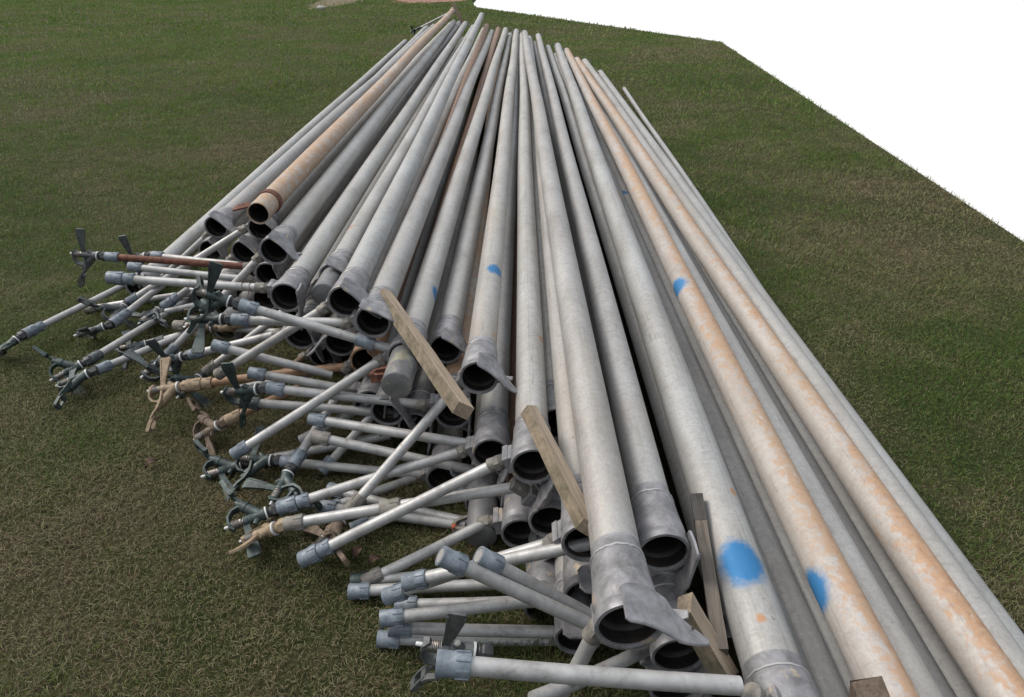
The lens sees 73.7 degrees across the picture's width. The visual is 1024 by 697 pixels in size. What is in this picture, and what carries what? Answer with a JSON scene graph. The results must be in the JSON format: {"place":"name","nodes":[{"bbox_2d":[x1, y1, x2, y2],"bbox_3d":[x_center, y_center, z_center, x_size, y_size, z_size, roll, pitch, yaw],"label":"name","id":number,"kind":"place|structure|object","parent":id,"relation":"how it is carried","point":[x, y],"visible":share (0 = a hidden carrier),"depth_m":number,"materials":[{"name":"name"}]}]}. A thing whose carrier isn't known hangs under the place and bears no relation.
{"place":"outdoors","nodes":[
{"label":"outdoors","id":0,"kind":"place"},
{"bbox_2d":[308,0,363,9],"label":"bare ground","id":1,"kind":"structure","parent":0,"point":[330,3],"depth_m":29.00,"materials":[{"name":"beige soil"}]},
{"bbox_2d":[0,0,698,40],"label":"grass","id":2,"kind":"structure","parent":0,"point":[27,3],"depth_m":22.05,"materials":[{"name":"green plant"}]},
{"bbox_2d":[0,25,846,134],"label":"grass","id":3,"kind":"structure","parent":0,"point":[163,39],"depth_m":12.14,"materials":[{"name":"green plant"}]},
{"bbox_2d":[0,0,1023,696],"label":"lawn","id":4,"kind":"structure","parent":0,"point":[324,630],"depth_m":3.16,"materials":[{"name":"plant"}]},
{"bbox_2d":[32,268,228,394],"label":"irrigation pipe","id":5,"kind":"object","parent":4,"relation":"on","point":[93,357],"visible":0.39,"depth_m":3.06,"materials":[{"name":"metal"}]},
{"bbox_2d":[114,330,183,370],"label":"riser pipe","id":6,"kind":"object","parent":4,"relation":"on","point":[134,346],"visible":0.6,"depth_m":3.30,"materials":[{"name":"metal"}]},
{"bbox_2d":[172,320,276,332],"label":"riser pipe","id":7,"kind":"object","parent":6,"relation":"on","point":[178,324],"visible":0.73,"depth_m":3.27,"materials":[{"name":"metal"}]},
{"bbox_2d":[144,457,156,468],"bbox_3d":[-1.349,0.428,2.550,0.034,0.031,0.038,0,30,0],"label":"dead leaf","id":8,"kind":"object","parent":4,"relation":"on","point":[149,460],"visible":1,"depth_m":2.55,"materials":[{"name":"brown plant"}]},
{"bbox_2d":[53,276,255,409],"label":"irrigation pipe","id":9,"kind":"object","parent":4,"relation":"on","point":[72,382],"visible":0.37,"depth_m":3.00,"materials":[{"name":"metal"}]},
{"bbox_2d":[83,269,252,313],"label":"irrigation pipe","id":10,"kind":"object","parent":4,"relation":"on","point":[155,298],"visible":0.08,"depth_m":3.67,"materials":[{"name":"metal"}]},
{"bbox_2d":[142,294,232,314],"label":"riser pipe","id":11,"kind":"object","parent":4,"relation":"on","point":[175,309],"visible":0.43,"depth_m":3.54,"materials":[{"name":"metal"}]},
{"bbox_2d":[0,39,408,356],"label":"irrigation pipe","id":12,"kind":"object","parent":4,"relation":"on","point":[186,240],"visible":0.63,"depth_m":4.44,"materials":[{"name":"metal"}]},
{"bbox_2d":[129,163,331,327],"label":"irrigation pipe","id":13,"kind":"object","parent":4,"relation":"on","point":[245,247],"visible":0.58,"depth_m":3.50,"materials":[{"name":"metal"}]},
{"bbox_2d":[70,21,460,287],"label":"irrigation pipe","id":14,"kind":"object","parent":13,"relation":"on","point":[264,271],"visible":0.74,"depth_m":3.42,"materials":[{"name":"metal"}]},
{"bbox_2d":[186,385,300,455],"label":"riser pipe","id":15,"kind":"object","parent":4,"relation":"on","point":[213,427],"visible":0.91,"depth_m":2.65,"materials":[{"name":"gold metal"}]},
{"bbox_2d":[73,25,428,338],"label":"irrigation pipe","id":16,"kind":"object","parent":4,"relation":"on","point":[116,320],"visible":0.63,"depth_m":3.54,"materials":[{"name":"metal"}]},
{"bbox_2d":[232,7,455,223],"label":"irrigation pipe","id":17,"kind":"object","parent":16,"relation":"on","point":[265,205],"visible":0.91,"depth_m":4.01,"materials":[{"name":"metal"}]},
{"bbox_2d":[452,2,463,23],"bbox_3d":[-1.064,-6.585,13.399,0.071,0.393,0.032,-24,27,11],"label":"wooden board","id":18,"kind":"object","parent":17,"relation":"on","point":[458,14],"visible":0.98,"depth_m":13.39,"materials":[{"name":"brown wood"}]},
{"bbox_2d":[77,22,449,328],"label":"irrigation pipe","id":19,"kind":"object","parent":4,"relation":"on","point":[263,231],"visible":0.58,"depth_m":3.63,"materials":[{"name":"metal"}]},
{"bbox_2d":[118,235,239,287],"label":"riser pipe","id":20,"kind":"object","parent":19,"relation":"attached to","point":[124,241],"visible":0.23,"depth_m":3.54,"materials":[{"name":"metal"}]},
{"bbox_2d":[240,363,332,385],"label":"riser pipe","id":21,"kind":"object","parent":4,"relation":"on","point":[250,383],"visible":0.13,"depth_m":2.88,"materials":[{"name":"metal"}]},
{"bbox_2d":[127,37,452,326],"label":"irrigation pipe","id":22,"kind":"object","parent":4,"relation":"on","point":[263,299],"visible":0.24,"depth_m":3.36,"materials":[{"name":"metal"}]},
{"bbox_2d":[123,19,458,381],"bbox_3d":[-1.367,-3.163,8.256,0.822,0.685,12.488,0,30,-1],"label":"irrigation pipe","id":23,"kind":"object","parent":4,"relation":"on","point":[277,245],"visible":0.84,"depth_m":3.44,"materials":[{"name":"metal"}]},
{"bbox_2d":[105,21,469,330],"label":"irrigation pipe","id":24,"kind":"object","parent":23,"relation":"on","point":[287,291],"visible":0.98,"depth_m":3.13,"materials":[{"name":"metal"}]},
{"bbox_2d":[241,282,253,300],"bbox_3d":[-1.032,-0.197,2.776,0.116,0.149,0.061,0,30,0],"label":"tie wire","id":25,"kind":"object","parent":24,"relation":"attached to","point":[249,289],"visible":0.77,"depth_m":2.75,"materials":[{"name":"metal"}]},
{"bbox_2d":[193,434,390,494],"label":"riser pipe","id":26,"kind":"object","parent":4,"relation":"on","point":[226,466],"visible":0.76,"depth_m":2.54,"materials":[{"name":"metal"}]},
{"bbox_2d":[247,85,474,436],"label":"irrigation pipe","id":27,"kind":"object","parent":26,"relation":"on","point":[366,386],"visible":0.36,"depth_m":2.96,"materials":[{"name":"metal"}]},
{"bbox_2d":[298,403,371,442],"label":"riser pipe","id":28,"kind":"object","parent":27,"relation":"attached to","point":[302,436],"visible":0.28,"depth_m":2.62,"materials":[{"name":"metal"}]},
{"bbox_2d":[159,24,434,276],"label":"irrigation pipe","id":29,"kind":"object","parent":4,"relation":"on","point":[220,222],"visible":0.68,"depth_m":4.50,"materials":[{"name":"metal"}]},
{"bbox_2d":[145,41,461,374],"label":"irrigation pipe","id":30,"kind":"object","parent":4,"relation":"on","point":[303,339],"visible":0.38,"depth_m":2.86,"materials":[{"name":"metal"}]},
{"bbox_2d":[145,24,473,407],"bbox_3d":[-1.080,-3.111,8.261,0.905,0.607,12.696,0,30,0],"label":"irrigation pipe","id":31,"kind":"object","parent":4,"relation":"on","point":[339,258],"visible":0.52,"depth_m":3.33,"materials":[{"name":"metal"}]},
{"bbox_2d":[311,266,341,304],"bbox_3d":[-0.751,-0.269,2.822,0.100,0.100,0.228,0,30,0],"label":"end plug","id":32,"kind":"object","parent":31,"relation":"attached to","point":[326,282],"visible":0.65,"depth_m":2.73,"materials":[{"name":"metal"}]},
{"bbox_2d":[145,23,489,433],"bbox_3d":[-0.924,-3.013,8.003,1.044,0.392,12.553,0,31,0],"label":"irrigation pipe","id":33,"kind":"object","parent":4,"relation":"on","point":[359,357],"visible":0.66,"depth_m":2.73,"materials":[{"name":"grey metal"}]},
{"bbox_2d":[210,339,332,378],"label":"riser pipe","id":34,"kind":"object","parent":33,"relation":"on","point":[223,347],"visible":0.97,"depth_m":2.66,"materials":[{"name":"metal"}]},
{"bbox_2d":[184,29,494,353],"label":"irrigation pipe","id":35,"kind":"object","parent":33,"relation":"on","point":[391,275],"visible":0.86,"depth_m":2.75,"materials":[{"name":"metal"}]},
{"bbox_2d":[380,288,473,419],"bbox_3d":[-0.303,-0.012,2.207,0.045,0.043,0.780,19,19,-37],"label":"wooden board","id":36,"kind":"object","parent":35,"relation":"on","point":[451,393],"visible":0.94,"depth_m":2.10,"materials":[{"name":"beige wood"}]},
{"bbox_2d":[213,12,486,379],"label":"irrigation pipe","id":37,"kind":"object","parent":33,"relation":"on","point":[348,293],"visible":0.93,"depth_m":2.92,"materials":[{"name":"metal"}]},
{"bbox_2d":[224,426,420,501],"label":"riser pipe","id":38,"kind":"object","parent":4,"relation":"on","point":[260,460],"visible":0.76,"depth_m":2.50,"materials":[{"name":"metal"}]},
{"bbox_2d":[183,37,463,336],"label":"irrigation pipe","id":39,"kind":"object","parent":4,"relation":"on","point":[217,328],"visible":0.25,"depth_m":4.50,"materials":[{"name":"metal"}]},
{"bbox_2d":[353,546,361,559],"bbox_3d":[-0.490,0.646,2.169,0.033,0.031,0.032,-13,32,-22],"label":"dead leaf","id":40,"kind":"object","parent":4,"relation":"on","point":[356,550],"visible":1,"depth_m":2.16,"materials":[{"name":"brown plant"}]},
{"bbox_2d":[242,27,483,510],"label":"irrigation pipe","id":41,"kind":"object","parent":4,"relation":"on","point":[335,346],"visible":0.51,"depth_m":2.76,"materials":[{"name":"metal"}]},
{"bbox_2d":[247,138,479,455],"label":"irrigation pipe","id":42,"kind":"object","parent":4,"relation":"on","point":[423,387],"visible":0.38,"depth_m":2.67,"materials":[{"name":"metal"}]},
{"bbox_2d":[220,39,502,436],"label":"irrigation pipe","id":43,"kind":"object","parent":42,"relation":"on","point":[446,417],"visible":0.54,"depth_m":2.49,"materials":[{"name":"metal"}]},
{"bbox_2d":[370,27,500,429],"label":"irrigation pipe","id":44,"kind":"object","parent":42,"relation":"on","point":[377,411],"visible":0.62,"depth_m":4.11,"materials":[{"name":"grey metal"}]},
{"bbox_2d":[219,34,519,558],"bbox_3d":[-0.371,-2.610,7.440,1.029,0.294,12.476,0,30,1],"label":"irrigation pipe","id":45,"kind":"object","parent":4,"relation":"on","point":[490,438],"visible":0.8,"depth_m":2.29,"materials":[{"name":"metal"}]},
{"bbox_2d":[307,412,465,446],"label":"riser pipe","id":46,"kind":"object","parent":45,"relation":"attached to","point":[322,420],"visible":0.96,"depth_m":2.39,"materials":[{"name":"metal"}]},
{"bbox_2d":[229,27,510,459],"bbox_3d":[-0.499,-2.898,7.757,0.764,0.441,12.561,1,30,1],"label":"irrigation pipe","id":47,"kind":"object","parent":4,"relation":"on","point":[420,305],"visible":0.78,"depth_m":2.96,"materials":[{"name":"metal"}]},
{"bbox_2d":[186,261,389,351],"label":"riser pipe","id":48,"kind":"object","parent":47,"relation":"attached to","point":[216,300],"visible":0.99,"depth_m":2.39,"materials":[{"name":"metal"}]},
{"bbox_2d":[369,343,418,397],"bbox_3d":[-0.399,0.063,2.317,0.152,0.100,0.234,1,30,1],"label":"end plug","id":49,"kind":"object","parent":47,"relation":"attached to","point":[395,376],"visible":0.9,"depth_m":2.23,"materials":[{"name":"metal"}]},
{"bbox_2d":[369,554,380,564],"bbox_3d":[-0.430,0.662,2.142,0.037,0.031,0.035,-8,31,-14],"label":"dead leaf","id":50,"kind":"object","parent":4,"relation":"on","point":[373,557],"visible":1,"depth_m":2.14,"materials":[{"name":"brown plant"}]},
{"bbox_2d":[284,46,471,375],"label":"irrigation pipe","id":51,"kind":"object","parent":4,"relation":"on","point":[329,356],"visible":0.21,"depth_m":3.15,"materials":[{"name":"metal"}]},
{"bbox_2d":[316,500,464,528],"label":"riser pipe","id":52,"kind":"object","parent":4,"relation":"on","point":[411,518],"visible":0.6,"depth_m":2.28,"materials":[{"name":"metal"}]},
{"bbox_2d":[228,440,560,561],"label":"irrigation pipe","id":53,"kind":"object","parent":4,"relation":"on","point":[544,517],"visible":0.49,"depth_m":2.07,"materials":[{"name":"metal"}]},
{"bbox_2d":[296,32,554,567],"bbox_3d":[-0.173,-2.563,7.266,0.818,0.424,12.268,0,30,1],"label":"irrigation pipe","id":54,"kind":"object","parent":53,"relation":"on","point":[520,459],"visible":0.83,"depth_m":2.24,"materials":[{"name":"metal"}]},
{"bbox_2d":[529,88,557,439],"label":"irrigation pipe","id":55,"kind":"object","parent":53,"relation":"on","point":[552,418],"visible":0.17,"depth_m":2.84,"materials":[{"name":"metal"}]},
{"bbox_2d":[326,482,466,525],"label":"riser pipe","id":56,"kind":"object","parent":4,"relation":"on","point":[372,499],"visible":0.3,"depth_m":2.32,"materials":[{"name":"metal"}]},
{"bbox_2d":[333,423,462,503],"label":"irrigation pipe","id":57,"kind":"object","parent":4,"relation":"on","point":[430,475],"visible":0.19,"depth_m":2.48,"materials":[{"name":"metal"}]},
{"bbox_2d":[350,570,462,583],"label":"riser pipe","id":58,"kind":"object","parent":4,"relation":"on","point":[391,578],"visible":0.34,"depth_m":2.07,"materials":[{"name":"metal"}]},
{"bbox_2d":[301,29,518,566],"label":"irrigation pipe","id":59,"kind":"object","parent":4,"relation":"on","point":[480,371],"visible":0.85,"depth_m":2.50,"materials":[{"name":"metal"}]},
{"bbox_2d":[317,32,512,475],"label":"irrigation pipe","id":60,"kind":"object","parent":4,"relation":"on","point":[447,343],"visible":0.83,"depth_m":3.28,"materials":[{"name":"metal"}]},
{"bbox_2d":[347,579,494,599],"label":"riser pipe","id":61,"kind":"object","parent":4,"relation":"on","point":[363,590],"visible":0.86,"depth_m":2.02,"materials":[{"name":"metal"}]},
{"bbox_2d":[391,0,466,3],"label":"mulch bed","id":62,"kind":"object","parent":4,"relation":"on","point":[424,1],"visible":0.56,"depth_m":30.31,"materials":[{"name":"brown soil"}]},
{"bbox_2d":[349,55,509,528],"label":"irrigation pipe","id":63,"kind":"object","parent":4,"relation":"on","point":[489,479],"visible":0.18,"depth_m":2.35,"materials":[{"name":"metal"}]},
{"bbox_2d":[310,429,475,472],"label":"riser pipe","id":64,"kind":"object","parent":63,"relation":"on","point":[324,438],"visible":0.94,"depth_m":2.36,"materials":[{"name":"metal"}]},
{"bbox_2d":[360,175,543,583],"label":"irrigation pipe","id":65,"kind":"object","parent":4,"relation":"on","point":[508,521],"visible":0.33,"depth_m":2.15,"materials":[{"name":"grey metal"}]},
{"bbox_2d":[410,611,493,691],"bbox_3d":[-0.139,0.712,1.581,0.178,0.309,0.054,12,33,-7],"label":"sprinkler head","id":66,"kind":"object","parent":4,"relation":"on","point":[455,622],"visible":0.71,"depth_m":1.56},
{"bbox_2d":[451,496,497,547],"bbox_3d":[-0.124,0.553,2.277,0.152,0.100,0.210,0,30,0],"label":"end plug","id":67,"kind":"object","parent":4,"relation":"on","point":[485,536],"visible":0.66,"depth_m":2.22,"materials":[{"name":"metal"}]},
{"bbox_2d":[381,35,590,605],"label":"irrigation pipe","id":68,"kind":"object","parent":4,"relation":"on","point":[564,531],"visible":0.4,"depth_m":2.02,"materials":[{"name":"metal"}]},
{"bbox_2d":[521,405,588,536],"bbox_3d":[0.113,0.297,1.770,0.045,0.035,0.489,25,21,-30],"label":"wooden board","id":69,"kind":"object","parent":68,"relation":"on","point":[565,483],"visible":0.95,"depth_m":1.73,"materials":[{"name":"beige wood"}]},
{"bbox_2d":[519,30,709,696],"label":"irrigation pipe","id":70,"kind":"object","parent":68,"relation":"on","point":[631,608],"visible":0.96,"depth_m":1.65,"materials":[{"name":"metal"}]},
{"bbox_2d":[376,556,602,654],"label":"irrigation pipe","id":71,"kind":"object","parent":4,"relation":"on","point":[568,637],"visible":0.26,"depth_m":1.88,"materials":[{"name":"metal"}]},
{"bbox_2d":[388,622,554,638],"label":"riser pipe","id":72,"kind":"object","parent":71,"relation":"on","point":[407,630],"visible":0.73,"depth_m":1.86,"materials":[{"name":"metal"}]},
{"bbox_2d":[379,590,562,628],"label":"riser pipe","id":73,"kind":"object","parent":72,"relation":"on","point":[397,617],"visible":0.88,"depth_m":1.83,"materials":[{"name":"metal"}]},
{"bbox_2d":[394,555,591,608],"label":"irrigation pipe","id":74,"kind":"object","parent":71,"relation":"on","point":[575,572],"visible":0.12,"depth_m":1.85,"materials":[{"name":"metal"}]},
{"bbox_2d":[524,530,555,620],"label":"irrigation pipe","id":75,"kind":"object","parent":4,"relation":"on","point":[542,571],"visible":0.09,"depth_m":2.01,"materials":[{"name":"metal"}]},
{"bbox_2d":[435,41,707,696],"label":"irrigation pipe","id":76,"kind":"object","parent":4,"relation":"on","point":[668,653],"visible":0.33,"depth_m":1.61,"materials":[{"name":"metal"}]},
{"bbox_2d":[401,33,699,600],"bbox_3d":[0.149,-2.515,7.014,0.758,0.271,12.446,0,30,0],"label":"irrigation pipe","id":77,"kind":"object","parent":76,"relation":"on","point":[667,543],"visible":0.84,"depth_m":1.96,"materials":[{"name":"metal"}]},
{"bbox_2d":[472,67,712,696],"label":"irrigation pipe","id":78,"kind":"object","parent":4,"relation":"on","point":[487,558],"visible":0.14,"depth_m":1.60,"materials":[{"name":"metal"}]},
{"bbox_2d":[528,646,649,696],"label":"riser pipe","id":79,"kind":"object","parent":78,"relation":"on","point":[626,658],"visible":0.55,"depth_m":1.61,"materials":[{"name":"metal"}]},
{"bbox_2d":[435,42,819,696],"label":"irrigation pipe","id":80,"kind":"object","parent":4,"relation":"on","point":[767,654],"visible":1,"depth_m":1.62,"materials":[{"name":"metal"}]},
{"bbox_2d":[677,592,738,674],"bbox_3d":[0.417,0.632,1.476,0.039,0.192,0.055,-34,-8,30],"label":"wooden board","id":81,"kind":"object","parent":80,"relation":"attached to","point":[713,658],"visible":0.69,"depth_m":1.46,"materials":[{"name":"beige wood"}]},
{"bbox_2d":[690,493,728,654],"bbox_3d":[0.469,0.522,1.637,0.031,0.028,0.428,-5,37,10],"label":"wooden board","id":82,"kind":"object","parent":80,"relation":"on","point":[714,608],"visible":0.95,"depth_m":1.61,"materials":[{"name":"grey wood"}]},
{"bbox_2d":[622,87,762,286],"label":"irrigation pipe","id":83,"kind":"object","parent":4,"relation":"on","point":[668,153],"visible":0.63,"depth_m":6.09,"materials":[{"name":"metal"}]},
{"bbox_2d":[596,70,1023,650],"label":"irrigation pipe","id":84,"kind":"object","parent":83,"relation":"on","point":[1012,627],"visible":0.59,"depth_m":2.75,"materials":[{"name":"metal"}]},
{"bbox_2d":[566,58,852,693],"bbox_3d":[0.890,-1.950,6.525,0.168,0.108,12.230,0,30,0],"label":"irrigation pipe","id":85,"kind":"object","parent":4,"relation":"on","point":[821,622],"visible":0.18,"depth_m":2.46,"materials":[{"name":"metal"}]},
{"bbox_2d":[561,47,919,696],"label":"irrigation pipe","id":86,"kind":"object","parent":85,"relation":"on","point":[865,647],"visible":0.99,"depth_m":1.89,"materials":[{"name":"metal"}]},
{"bbox_2d":[849,676,889,696],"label":"wooden board","id":87,"kind":"object","parent":86,"relation":"attached to","point":[871,687],"visible":1,"depth_m":1.25,"materials":[{"name":"brown wood"}]},
{"bbox_2d":[596,136,848,696],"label":"irrigation pipe","id":88,"kind":"object","parent":4,"relation":"on","point":[826,674],"visible":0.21,"depth_m":2.04,"materials":[{"name":"metal"}]},
{"bbox_2d":[553,53,821,696],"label":"irrigation pipe","id":89,"kind":"object","parent":88,"relation":"on","point":[797,642],"visible":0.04,"depth_m":1.76,"materials":[{"name":"metal"}]},
{"bbox_2d":[545,44,731,637],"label":"irrigation pipe","id":90,"kind":"object","parent":89,"relation":"on","point":[646,371],"visible":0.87,"depth_m":3.08,"materials":[{"name":"metal"}]},
{"bbox_2d":[606,113,956,696],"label":"irrigation pipe","id":91,"kind":"object","parent":4,"relation":"on","point":[934,669],"visible":0.11,"depth_m":2.13,"materials":[{"name":"metal"}]},
{"bbox_2d":[574,57,943,696],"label":"irrigation pipe","id":92,"kind":"object","parent":91,"relation":"on","point":[918,673],"visible":0.26,"depth_m":1.96,"materials":[{"name":"metal"}]},
{"bbox_2d":[575,57,1023,696],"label":"irrigation pipe","id":93,"kind":"object","parent":92,"relation":"on","point":[977,651],"visible":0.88,"depth_m":2.07,"materials":[{"name":"metal"}]},
{"bbox_2d":[649,182,977,696],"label":"irrigation pipe","id":94,"kind":"object","parent":4,"relation":"on","point":[958,682],"visible":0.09,"depth_m":2.06,"materials":[{"name":"metal"}]},
{"bbox_2d":[582,58,1023,678],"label":"irrigation pipe","id":95,"kind":"object","parent":94,"relation":"on","point":[948,562],"visible":0.56,"depth_m":2.40,"materials":[{"name":"metal"}]},
{"bbox_2d":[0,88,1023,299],"bbox_3d":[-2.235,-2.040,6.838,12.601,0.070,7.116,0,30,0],"label":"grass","id":96,"kind":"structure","parent":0,"point":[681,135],"depth_m":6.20,"materials":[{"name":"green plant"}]},
{"bbox_2d":[474,0,1023,241],"label":"sky","id":97,"kind":"structure","parent":0,"point":[938,85],"materials":[{"name":"white"}]}
]}

